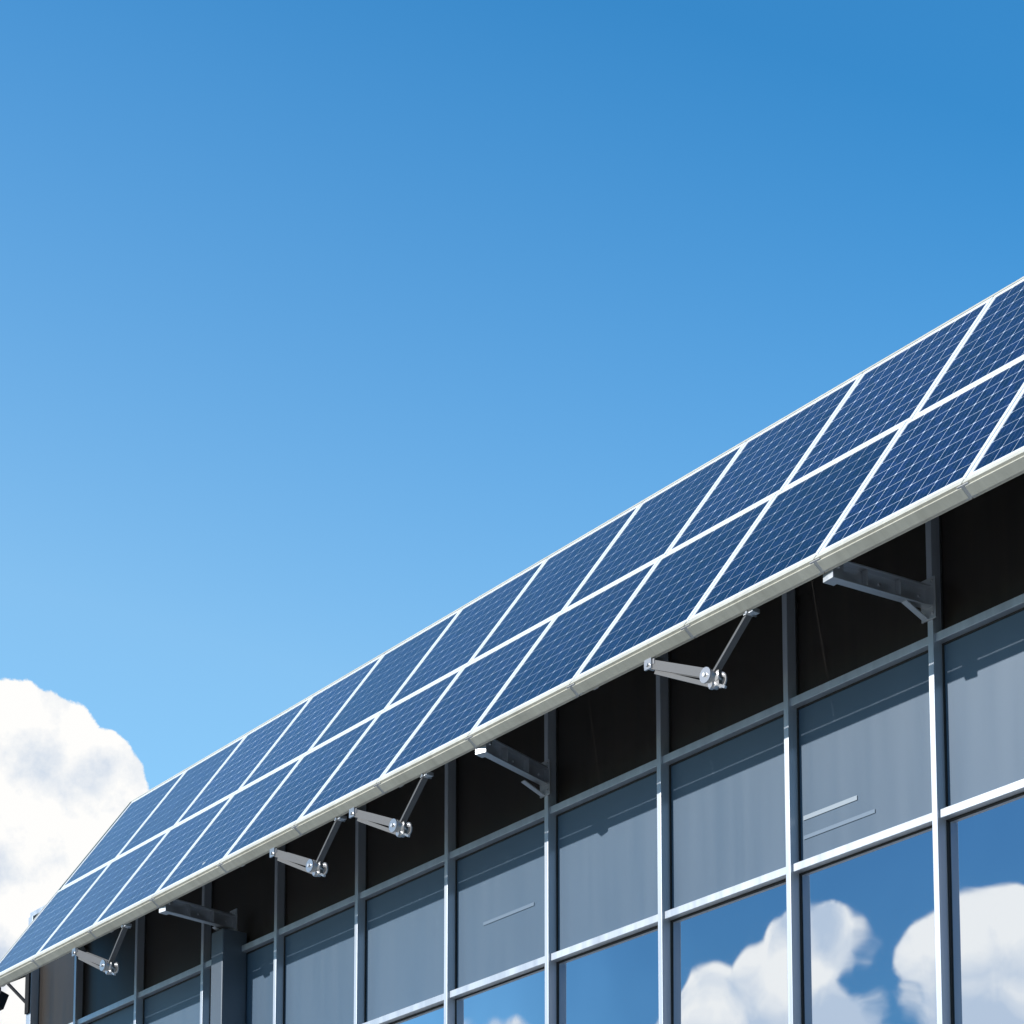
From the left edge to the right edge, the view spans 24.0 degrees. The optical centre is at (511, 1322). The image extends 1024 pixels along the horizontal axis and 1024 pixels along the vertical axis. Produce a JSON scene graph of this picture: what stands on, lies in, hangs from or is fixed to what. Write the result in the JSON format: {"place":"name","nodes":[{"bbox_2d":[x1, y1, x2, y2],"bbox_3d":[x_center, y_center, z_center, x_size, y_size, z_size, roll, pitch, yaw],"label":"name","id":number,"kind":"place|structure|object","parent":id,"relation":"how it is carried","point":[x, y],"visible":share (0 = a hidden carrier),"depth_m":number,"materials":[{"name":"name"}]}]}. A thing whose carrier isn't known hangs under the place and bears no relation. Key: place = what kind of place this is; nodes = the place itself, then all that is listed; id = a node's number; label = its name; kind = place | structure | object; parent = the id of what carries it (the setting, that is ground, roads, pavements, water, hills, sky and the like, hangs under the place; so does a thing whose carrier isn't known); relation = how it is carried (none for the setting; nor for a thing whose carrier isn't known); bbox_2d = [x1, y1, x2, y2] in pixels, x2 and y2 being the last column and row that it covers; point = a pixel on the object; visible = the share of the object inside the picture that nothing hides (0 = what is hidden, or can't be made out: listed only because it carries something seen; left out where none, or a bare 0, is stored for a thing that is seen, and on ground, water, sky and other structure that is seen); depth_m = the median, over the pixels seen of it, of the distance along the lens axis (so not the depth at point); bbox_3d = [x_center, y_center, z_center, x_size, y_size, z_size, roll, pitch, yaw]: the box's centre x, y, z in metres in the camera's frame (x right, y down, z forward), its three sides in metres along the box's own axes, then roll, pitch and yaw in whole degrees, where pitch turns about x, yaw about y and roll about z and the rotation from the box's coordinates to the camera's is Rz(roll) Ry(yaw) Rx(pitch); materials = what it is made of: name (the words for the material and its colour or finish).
{"place":"outdoors","nodes":[
{"label":"outdoors","id":0,"kind":"place"},
{"bbox_2d":[0,0,1023,1023],"label":"sky","id":1,"kind":"structure","parent":0,"point":[325,325],"materials":[{"name":"blue"}]},
{"label":"ground","id":2,"kind":"structure","parent":0,"visible":0},
{"bbox_2d":[210,928,246,1023],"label":"steel column","id":3,"kind":"structure","parent":2,"relation":"on","point":[228,980],"depth_m":24.79,"materials":[{"name":"grey metal"}]},
{"bbox_2d":[26,515,1023,1023],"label":"window frame","id":4,"kind":"object","parent":2,"relation":"on","point":[936,819],"visible":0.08,"depth_m":19.43,"materials":[{"name":"grey metal"}]},
{"bbox_2d":[0,972,30,1013],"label":"support bracket","id":5,"kind":"object","parent":4,"relation":"attached to","point":[4,996],"visible":0.65,"depth_m":28.99,"materials":[{"name":"black metal"}]},
{"bbox_2d":[38,473,1023,1023],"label":"curtain wall glass","id":6,"kind":"object","parent":4,"relation":"in","point":[868,929],"visible":0.76,"depth_m":18.93,"materials":[{"name":"grey glass"}]},
{"bbox_2d":[159,561,936,930],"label":"support brackets","id":7,"kind":"object","parent":4,"relation":"attached to","point":[911,595],"visible":0.93,"depth_m":17.19,"materials":[{"name":"silver metal"}]},
{"bbox_2d":[483,795,874,925],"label":"reflections","id":8,"kind":"object","parent":4,"relation":"attached to","point":[833,806],"visible":1,"depth_m":18.01,"materials":[{"name":"white"}]},
{"bbox_3d":[8.021,-0.481,23.471,16.020,10.200,24.550,5,-9,-36],"label":"building body","id":9,"kind":"object","parent":2,"relation":"on","visible":0},
{"bbox_2d":[0,276,1023,986],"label":"trim","id":10,"kind":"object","parent":9,"relation":"on","point":[992,476],"visible":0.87,"depth_m":19.06,"materials":[{"name":"paint"}]},
{"bbox_2d":[72,608,759,975],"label":"brackets","id":11,"kind":"object","parent":10,"relation":"attached to","point":[716,678],"visible":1,"depth_m":20.96,"materials":[{"name":"grey metal"}]},
{"bbox_2d":[0,279,1023,972],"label":"solar panels","id":12,"kind":"object","parent":10,"relation":"on","point":[928,415],"visible":1,"depth_m":20.10,"materials":[{"name":"blue glass"}]}
]}

